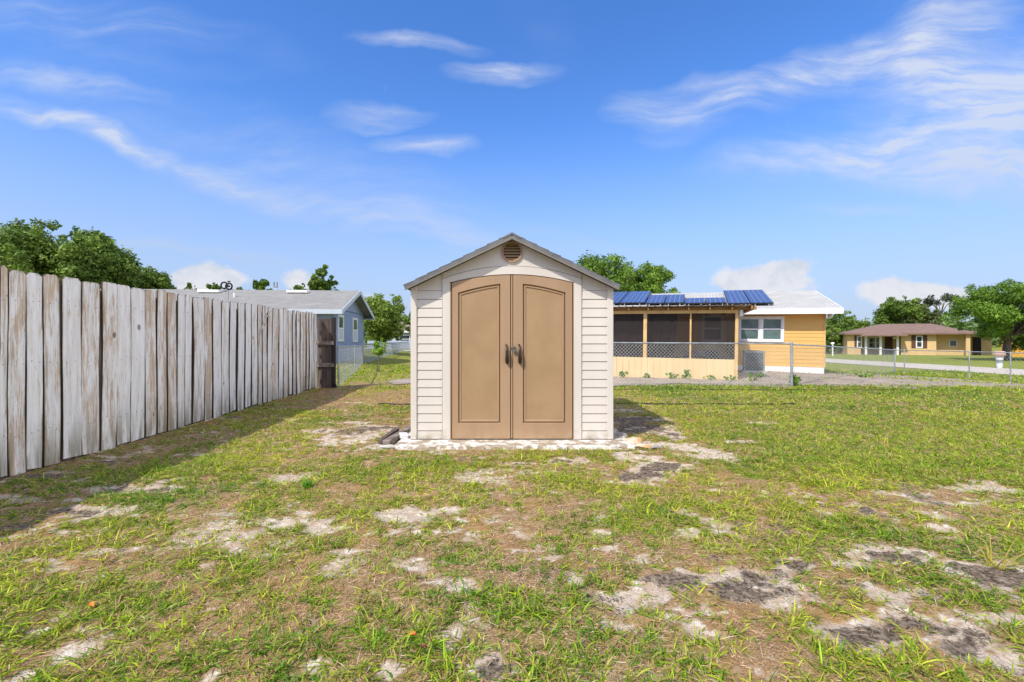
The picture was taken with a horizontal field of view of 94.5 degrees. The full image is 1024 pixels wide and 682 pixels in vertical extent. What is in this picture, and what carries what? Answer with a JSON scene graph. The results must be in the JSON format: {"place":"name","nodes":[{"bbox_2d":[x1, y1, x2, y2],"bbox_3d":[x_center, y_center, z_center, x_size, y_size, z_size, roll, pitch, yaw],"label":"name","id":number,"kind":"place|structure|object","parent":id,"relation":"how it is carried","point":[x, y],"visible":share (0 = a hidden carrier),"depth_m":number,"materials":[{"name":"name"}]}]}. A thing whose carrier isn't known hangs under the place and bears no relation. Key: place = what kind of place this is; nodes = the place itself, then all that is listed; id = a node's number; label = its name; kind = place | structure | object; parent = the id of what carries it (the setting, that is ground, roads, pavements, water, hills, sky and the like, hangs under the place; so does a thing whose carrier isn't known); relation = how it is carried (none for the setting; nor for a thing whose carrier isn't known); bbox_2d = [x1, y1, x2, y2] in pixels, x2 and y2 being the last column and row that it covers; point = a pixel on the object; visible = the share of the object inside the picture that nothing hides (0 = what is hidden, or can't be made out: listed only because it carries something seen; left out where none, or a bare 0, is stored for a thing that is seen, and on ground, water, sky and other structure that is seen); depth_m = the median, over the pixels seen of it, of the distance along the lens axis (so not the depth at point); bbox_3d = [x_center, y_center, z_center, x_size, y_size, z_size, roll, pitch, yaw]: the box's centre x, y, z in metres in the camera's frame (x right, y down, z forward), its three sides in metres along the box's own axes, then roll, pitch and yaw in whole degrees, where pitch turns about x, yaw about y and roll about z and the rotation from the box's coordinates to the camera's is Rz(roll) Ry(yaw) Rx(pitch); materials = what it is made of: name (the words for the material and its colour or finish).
{"place":"outdoors","nodes":[
{"label":"outdoors","id":0,"kind":"place"},
{"bbox_2d":[0,343,1023,681],"bbox_3d":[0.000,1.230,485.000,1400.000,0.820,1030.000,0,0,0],"label":"ground","id":1,"kind":"structure","parent":0,"point":[742,583],"depth_m":2.67,"materials":[{"name":"green plant"}]},
{"bbox_2d":[0,217,144,288],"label":"tree","id":2,"kind":"object","parent":1,"relation":"on","point":[93,256],"visible":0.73,"depth_m":26.40,"materials":[{"name":"green plant"}]},
{"bbox_2d":[135,265,176,288],"bbox_3d":[-25.726,-2.196,33.018,4.006,6.437,4.014,0,0,0],"label":"tree","id":3,"kind":"object","parent":1,"relation":"on","point":[151,278],"visible":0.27,"depth_m":32.61,"materials":[{"name":"green plant"}]},
{"bbox_2d":[0,265,316,479],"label":"wooden fence","id":4,"kind":"object","parent":1,"relation":"on","point":[87,368],"visible":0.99,"depth_m":5.53,"materials":[{"name":"grey wood"}]},
{"bbox_2d":[184,282,196,288],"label":"tree","id":5,"kind":"object","parent":1,"relation":"on","point":[189,285],"visible":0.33,"depth_m":47.94,"materials":[{"name":"green plant"}]},
{"bbox_2d":[206,282,221,289],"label":"tree","id":6,"kind":"object","parent":1,"relation":"on","point":[214,286],"visible":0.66,"depth_m":47.94,"materials":[{"name":"green plant"}]},
{"bbox_2d":[220,281,232,301],"bbox_3d":[-5.359,0.044,8.893,0.238,2.351,0.038,0,0,0],"label":"garden spinner","id":7,"kind":"object","parent":1,"relation":"on","point":[227,285],"visible":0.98,"depth_m":8.88,"materials":[{"name":"metal"}]},
{"bbox_2d":[100,289,373,362],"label":"blue house","id":8,"kind":"structure","parent":1,"relation":"on","point":[350,311],"depth_m":25.70,"materials":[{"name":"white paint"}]},
{"bbox_2d":[338,315,343,340],"bbox_3d":[-9.126,-0.680,25.249,0.050,1.400,1.000,0,0,-4],"label":"window","id":9,"kind":"structure","parent":8,"relation":"in","point":[340,317],"depth_m":25.19,"materials":[{"name":"white glass"}]},
{"bbox_2d":[353,318,357,341],"bbox_3d":[-9.325,-0.650,28.166,0.050,1.420,1.050,0,0,-4],"label":"window","id":10,"kind":"structure","parent":8,"relation":"in","point":[355,320],"depth_m":28.23,"materials":[{"name":"white glass"}]},
{"bbox_2d":[252,279,272,289],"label":"tree","id":11,"kind":"object","parent":1,"relation":"on","point":[261,284],"visible":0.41,"depth_m":41.46,"materials":[{"name":"green plant"}]},
{"bbox_2d":[290,283,306,289],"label":"tree","id":12,"kind":"object","parent":1,"relation":"on","point":[297,287],"visible":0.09,"depth_m":43.57,"materials":[{"name":"green plant"}]},
{"bbox_2d":[296,475,313,488],"bbox_3d":[-1.714,1.158,3.926,0.171,0.127,0.203,0,0,0],"label":"grass clump","id":13,"kind":"object","parent":1,"relation":"on","point":[309,484],"visible":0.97,"depth_m":3.93,"materials":[{"name":"green plant"}]},
{"bbox_2d":[307,264,338,289],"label":"tree","id":14,"kind":"object","parent":1,"relation":"on","point":[315,282],"visible":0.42,"depth_m":41.37,"materials":[{"name":"green plant"}]},
{"bbox_2d":[316,318,336,387],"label":"wooden gate","id":15,"kind":"structure","parent":1,"relation":"on","point":[326,352],"depth_m":12.32,"materials":[{"name":"brown wood"}]},
{"bbox_2d":[337,345,362,386],"bbox_3d":[-6.243,0.768,18.736,0.052,1.304,13.008,0,0,-15],"label":"chain link fence","id":16,"kind":"object","parent":1,"relation":"on","point":[347,359],"visible":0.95,"depth_m":15.96,"materials":[{"name":"metal"}]},
{"bbox_2d":[372,338,386,371],"bbox_3d":[-5.617,0.681,20.039,0.648,1.677,0.698,0,0,0],"label":"sapling","id":17,"kind":"object","parent":1,"relation":"on","point":[378,351],"visible":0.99,"depth_m":20.00,"materials":[{"name":"green plant"}]},
{"bbox_2d":[362,342,408,363],"bbox_3d":[-9.600,0.732,38.498,0.090,1.313,27.224,0,0,-7],"label":"chain link fence","id":18,"kind":"object","parent":1,"relation":"on","point":[391,349],"visible":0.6,"depth_m":34.67,"materials":[{"name":"metal"}]},
{"bbox_2d":[380,444,393,447],"bbox_3d":[-1.414,1.210,5.467,0.213,0.038,0.123,0,0,-10],"label":"rock","id":19,"kind":"object","parent":1,"relation":"on","point":[388,446],"visible":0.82,"depth_m":5.42,"materials":[{"name":"stone"}]},
{"bbox_2d":[364,293,410,353],"bbox_3d":[-10.260,-1.353,37.966,4.598,5.090,4.933,0,0,0],"label":"tree","id":20,"kind":"object","parent":1,"relation":"on","point":[385,324],"visible":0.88,"depth_m":36.88,"materials":[{"name":"green plant"}]},
{"bbox_2d":[378,428,398,443],"bbox_3d":[-1.532,1.178,5.910,0.055,0.086,0.584,0,0,7],"label":"timber","id":21,"kind":"object","parent":1,"relation":"on","point":[390,433],"visible":0.73,"depth_m":5.85,"materials":[{"name":"brown wood"}]},
{"bbox_2d":[367,341,410,348],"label":"privacy fence","id":22,"kind":"object","parent":1,"relation":"on","point":[409,345],"visible":0.09,"depth_m":54.00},
{"bbox_2d":[382,424,410,445],"bbox_3d":[-1.394,1.179,6.115,0.091,0.084,1.277,0,0,6],"label":"timber","id":23,"kind":"object","parent":1,"relation":"on","point":[393,438],"visible":0.52,"depth_m":5.71,"materials":[{"name":"wood"}]},
{"bbox_2d":[392,323,410,341],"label":"house","id":24,"kind":"structure","parent":1,"relation":"on","point":[406,336],"depth_m":59.73,"materials":[{"name":"white paint"}]},
{"bbox_2d":[399,335,409,340],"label":"window","id":25,"kind":"structure","parent":24,"relation":"in","point":[405,337],"depth_m":59.73,"materials":[{"name":"white paint"}]},
{"bbox_2d":[403,312,410,335],"bbox_3d":[-6.672,-0.737,34.015,2.262,4.493,2.508,0,0,43],"label":"tree","id":26,"kind":"object","parent":1,"relation":"on","point":[406,320],"visible":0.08,"depth_m":33.38,"materials":[{"name":"green plant"}]},
{"bbox_2d":[0,385,1023,681],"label":"dry thatch","id":27,"kind":"object","parent":1,"relation":"on","point":[502,573],"visible":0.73,"depth_m":2.72,"materials":[{"name":"plant"}]},
{"bbox_2d":[393,427,634,449],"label":"shed slab","id":28,"kind":"structure","parent":1,"relation":"on","point":[616,442],"depth_m":5.44,"materials":[{"name":"white concrete"}]},
{"bbox_2d":[399,432,407,438],"bbox_3d":[-1.333,1.163,5.828,0.100,0.045,0.120,3,5,-20],"label":"brick","id":29,"kind":"object","parent":28,"relation":"on","point":[402,435],"visible":0.99,"depth_m":5.78,"materials":[{"name":"white paint"}]},
{"bbox_2d":[403,232,620,439],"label":"storage shed","id":30,"kind":"structure","parent":28,"relation":"on","point":[511,335],"depth_m":5.72,"materials":[{"name":"beige plastic"}]},
{"bbox_2d":[452,275,509,438],"bbox_3d":[-0.371,0.190,5.688,0.699,1.969,0.112,0,0,0],"label":"door","id":31,"kind":"structure","parent":30,"relation":"in","point":[480,305],"depth_m":5.72,"materials":[{"name":"beige plastic"}]},
{"bbox_2d":[513,275,571,438],"bbox_3d":[0.369,0.190,5.688,0.710,1.969,0.112,0,0,0],"label":"door","id":32,"kind":"structure","parent":30,"relation":"in","point":[542,306],"depth_m":5.72,"materials":[{"name":"beige plastic"}]},
{"bbox_2d":[573,250,646,291],"bbox_3d":[7.036,-2.704,36.104,6.443,8.248,5.840,0,0,27],"label":"tree","id":33,"kind":"object","parent":1,"relation":"on","point":[624,274],"visible":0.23,"depth_m":34.50,"materials":[{"name":"green plant"}]},
{"bbox_2d":[613,432,627,436],"bbox_3d":[1.347,1.201,5.990,0.195,0.107,0.198,0,0,0],"label":"rock","id":34,"kind":"object","parent":1,"relation":"on","point":[620,434],"visible":0.54,"depth_m":5.92,"materials":[{"name":"grey stone"}]},
{"bbox_2d":[236,361,1023,413],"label":"lawn grass","id":35,"kind":"structure","parent":1,"relation":"on","point":[851,391],"depth_m":10.65,"materials":[{"name":"green plant"}]},
{"bbox_2d":[624,437,642,444],"bbox_3d":[1.409,1.193,5.616,0.236,0.084,0.282,0,0,29],"label":"rock","id":36,"kind":"object","parent":1,"relation":"on","point":[634,440],"visible":0.65,"depth_m":5.59,"materials":[{"name":"beige stone"}]},
{"bbox_2d":[635,443,651,448],"bbox_3d":[1.510,1.210,5.438,0.262,0.068,0.114,0,0,-6],"label":"rock","id":37,"kind":"object","parent":1,"relation":"on","point":[640,445],"visible":0.69,"depth_m":5.41,"materials":[{"name":"beige stone"}]},
{"bbox_2d":[631,260,680,293],"bbox_3d":[10.615,-2.417,37.113,4.949,7.736,4.586,0,0,-36],"label":"tree","id":38,"kind":"object","parent":1,"relation":"on","point":[652,278],"visible":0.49,"depth_m":35.93,"materials":[{"name":"green plant"}]},
{"bbox_2d":[651,445,660,449],"bbox_3d":[1.629,1.211,5.359,0.116,0.062,0.095,0,0,14],"label":"rock","id":39,"kind":"object","parent":1,"relation":"on","point":[656,447],"visible":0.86,"depth_m":5.33,"materials":[{"name":"white stone"}]},
{"bbox_2d":[364,313,1000,346],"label":"woods","id":40,"kind":"object","parent":1,"relation":"on","point":[969,325],"depth_m":113.78,"materials":[{"name":"green plant"}]},
{"bbox_2d":[613,341,792,386],"bbox_3d":[3.894,0.657,12.675,7.171,1.365,0.081,0,0,1],"label":"chain link fence","id":41,"kind":"object","parent":1,"relation":"on","point":[790,359],"visible":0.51,"depth_m":12.64,"materials":[{"name":"metal"}]},
{"bbox_2d":[386,370,1023,388],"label":"paved yard","id":42,"kind":"structure","parent":1,"relation":"on","point":[767,378],"depth_m":14.41,"materials":[{"name":"concrete"}]},
{"bbox_2d":[619,371,627,376],"bbox_3d":[3.682,1.107,15.680,0.332,0.254,0.219,0,0,0],"label":"weed","id":43,"kind":"object","parent":42,"relation":"on","point":[621,373],"visible":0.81,"depth_m":15.64,"materials":[{"name":"green plant"}]},
{"bbox_2d":[665,373,678,378],"bbox_3d":[5.101,1.115,15.129,0.412,0.240,0.301,0,0,-11],"label":"weed","id":44,"kind":"object","parent":42,"relation":"on","point":[671,376],"visible":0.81,"depth_m":15.07,"materials":[{"name":"green plant"}]},
{"bbox_2d":[681,370,691,378],"bbox_3d":[5.521,1.067,14.969,0.335,0.332,0.211,0,0,0],"label":"weed","id":45,"kind":"object","parent":42,"relation":"on","point":[686,375],"visible":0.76,"depth_m":14.94,"materials":[{"name":"green plant"}]},
{"bbox_2d":[740,350,766,372],"bbox_3d":[9.309,0.793,18.259,0.840,0.856,0.840,0,0,21],"label":"air conditioner","id":46,"kind":"object","parent":42,"relation":"on","point":[758,364],"visible":0.88,"depth_m":17.96,"materials":[{"name":"metal"}]},
{"bbox_2d":[747,371,763,380],"bbox_3d":[7.319,1.075,14.307,0.528,0.320,0.300,0,0,-5],"label":"weed","id":47,"kind":"object","parent":42,"relation":"on","point":[753,375],"visible":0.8,"depth_m":14.28,"materials":[{"name":"green plant"}]},
{"bbox_2d":[855,372,876,377],"bbox_3d":[12.410,1.205,16.581,0.684,0.219,0.358,0,0,0],"label":"weed","id":48,"kind":"object","parent":42,"relation":"on","point":[865,374],"visible":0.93,"depth_m":16.56,"materials":[{"name":"green plant"}]},
{"bbox_2d":[613,290,843,379],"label":"yellow house","id":49,"kind":"structure","parent":1,"relation":"on","point":[750,316],"depth_m":16.06,"materials":[{"name":"yellow paint"}]},
{"bbox_2d":[738,316,783,341],"bbox_3d":[10.157,-0.486,19.342,1.680,1.042,0.070,1,0,21],"label":"window","id":50,"kind":"structure","parent":49,"relation":"in","point":[750,328],"depth_m":19.32,"materials":[{"name":"white paint"}]},
{"bbox_2d":[613,389,895,389],"bbox_3d":[4.300,1.208,11.794,10.601,0.037,0.170,0,0,0],"label":"garden hose","id":51,"kind":"object","parent":1,"relation":"on","point":[762,389],"visible":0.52,"depth_m":11.73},
{"bbox_2d":[788,374,801,385],"bbox_3d":[7.600,1.056,12.755,0.317,0.351,0.265,0,0,0],"label":"weed","id":52,"kind":"object","parent":1,"relation":"on","point":[795,378],"visible":0.69,"depth_m":12.68,"materials":[{"name":"green plant"}]},
{"bbox_2d":[825,320,842,353],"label":"tree","id":53,"kind":"object","parent":1,"relation":"on","point":[836,338],"visible":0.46,"depth_m":60.93,"materials":[{"name":"green plant"}]},
{"bbox_2d":[793,344,895,383],"bbox_3d":[13.440,0.885,18.305,16.561,1.629,0.078,0,0,-44],"label":"chain link fence","id":54,"kind":"object","parent":1,"relation":"on","point":[894,361],"visible":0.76,"depth_m":16.97,"materials":[{"name":"metal"}]},
{"bbox_2d":[826,310,871,337],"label":"tree","id":55,"kind":"object","parent":1,"relation":"on","point":[849,323],"visible":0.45,"depth_m":64.81,"materials":[{"name":"green plant"}]},
{"bbox_2d":[872,295,925,324],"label":"tree","id":56,"kind":"object","parent":1,"relation":"on","point":[890,311],"visible":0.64,"depth_m":73.08,"materials":[{"name":"green plant"}]},
{"bbox_2d":[831,323,991,355],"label":"brown roof house","id":57,"kind":"structure","parent":1,"relation":"on","point":[930,336],"depth_m":55.41,"materials":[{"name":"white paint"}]},
{"bbox_2d":[857,336,861,347],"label":"window","id":58,"kind":"structure","parent":57,"relation":"in","point":[859,338],"depth_m":57.47,"materials":[{"name":"white glass"}]},
{"bbox_2d":[868,337,882,347],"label":"window","id":59,"kind":"structure","parent":57,"relation":"in","point":[873,342],"depth_m":58.22,"materials":[{"name":"grey glass"}]},
{"bbox_2d":[885,337,891,354],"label":"door","id":60,"kind":"structure","parent":57,"relation":"in","point":[888,340],"depth_m":57.59,"materials":[{"name":"brown wood"}]},
{"bbox_2d":[916,336,922,347],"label":"window","id":61,"kind":"structure","parent":57,"relation":"in","point":[919,339],"depth_m":55.04,"materials":[{"name":"white glass"}]},
{"bbox_2d":[949,340,956,346],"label":"window","id":62,"kind":"structure","parent":57,"relation":"in","point":[952,343],"depth_m":54.45,"materials":[{"name":"grey glass"}]},
{"bbox_2d":[973,337,980,354],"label":"door","id":63,"kind":"structure","parent":57,"relation":"in","point":[976,340],"depth_m":54.85,"materials":[{"name":"black metal"}]},
{"bbox_2d":[903,302,942,324],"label":"tree","id":64,"kind":"object","parent":1,"relation":"on","point":[930,317],"visible":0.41,"depth_m":70.70,"materials":[{"name":"green plant"}]},
{"bbox_2d":[923,293,959,325],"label":"tree","id":65,"kind":"object","parent":1,"relation":"on","point":[947,297],"visible":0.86,"depth_m":89.95,"materials":[{"name":"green plant"}]},
{"bbox_2d":[895,349,1023,381],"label":"chain link fence","id":66,"kind":"object","parent":1,"relation":"on","point":[968,370],"visible":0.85,"depth_m":20.32,"materials":[{"name":"metal"}]},
{"bbox_2d":[940,278,1023,360],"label":"tree","id":67,"kind":"object","parent":1,"relation":"on","point":[994,311],"visible":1,"depth_m":39.08,"materials":[{"name":"green plant"}]},
{"bbox_2d":[967,529,1023,569],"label":"grass clump","id":68,"kind":"object","parent":1,"relation":"on","point":[989,557],"visible":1,"depth_m":2.54,"materials":[{"name":"yellow plant"}]},
{"bbox_2d":[993,351,1005,367],"bbox_3d":[29.750,1.125,28.900,0.560,1.030,0.560,0,0,-17],"label":"trash can","id":69,"kind":"object","parent":1,"relation":"on","point":[1000,357],"visible":0.94,"depth_m":28.77,"materials":[{"name":"white plastic"}]},
{"bbox_2d":[999,293,1023,351],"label":"tree","id":70,"kind":"object","parent":1,"relation":"on","point":[1018,342],"visible":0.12,"depth_m":42.68,"materials":[{"name":"green plant"}]},
{"bbox_2d":[1001,341,1023,356],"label":"orange wall","id":71,"kind":"structure","parent":1,"relation":"on","point":[1018,355],"depth_m":49.50,"materials":[{"name":"paint"}]},
{"bbox_2d":[0,0,1023,328],"label":"sky","id":72,"kind":"structure","parent":0,"point":[859,154],"materials":[{"name":"blue"}]},
{"bbox_2d":[96,409,1023,457],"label":"lawn grass","id":73,"kind":"structure","parent":0,"point":[907,432],"depth_m":6.15,"materials":[{"name":"green plant"}]},
{"bbox_2d":[377,402,795,404],"bbox_3d":[1.399,1.210,9.113,8.004,0.066,0.106,0,0,1],"label":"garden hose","id":74,"kind":"object","parent":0,"point":[634,402],"visible":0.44,"depth_m":9.11,"materials":[{"name":"rubber"}]},
{"bbox_2d":[825,358,1023,374],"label":"road","id":75,"kind":"structure","parent":0,"point":[961,368],"depth_m":28.95,"materials":[{"name":"grey concrete"}]}
]}

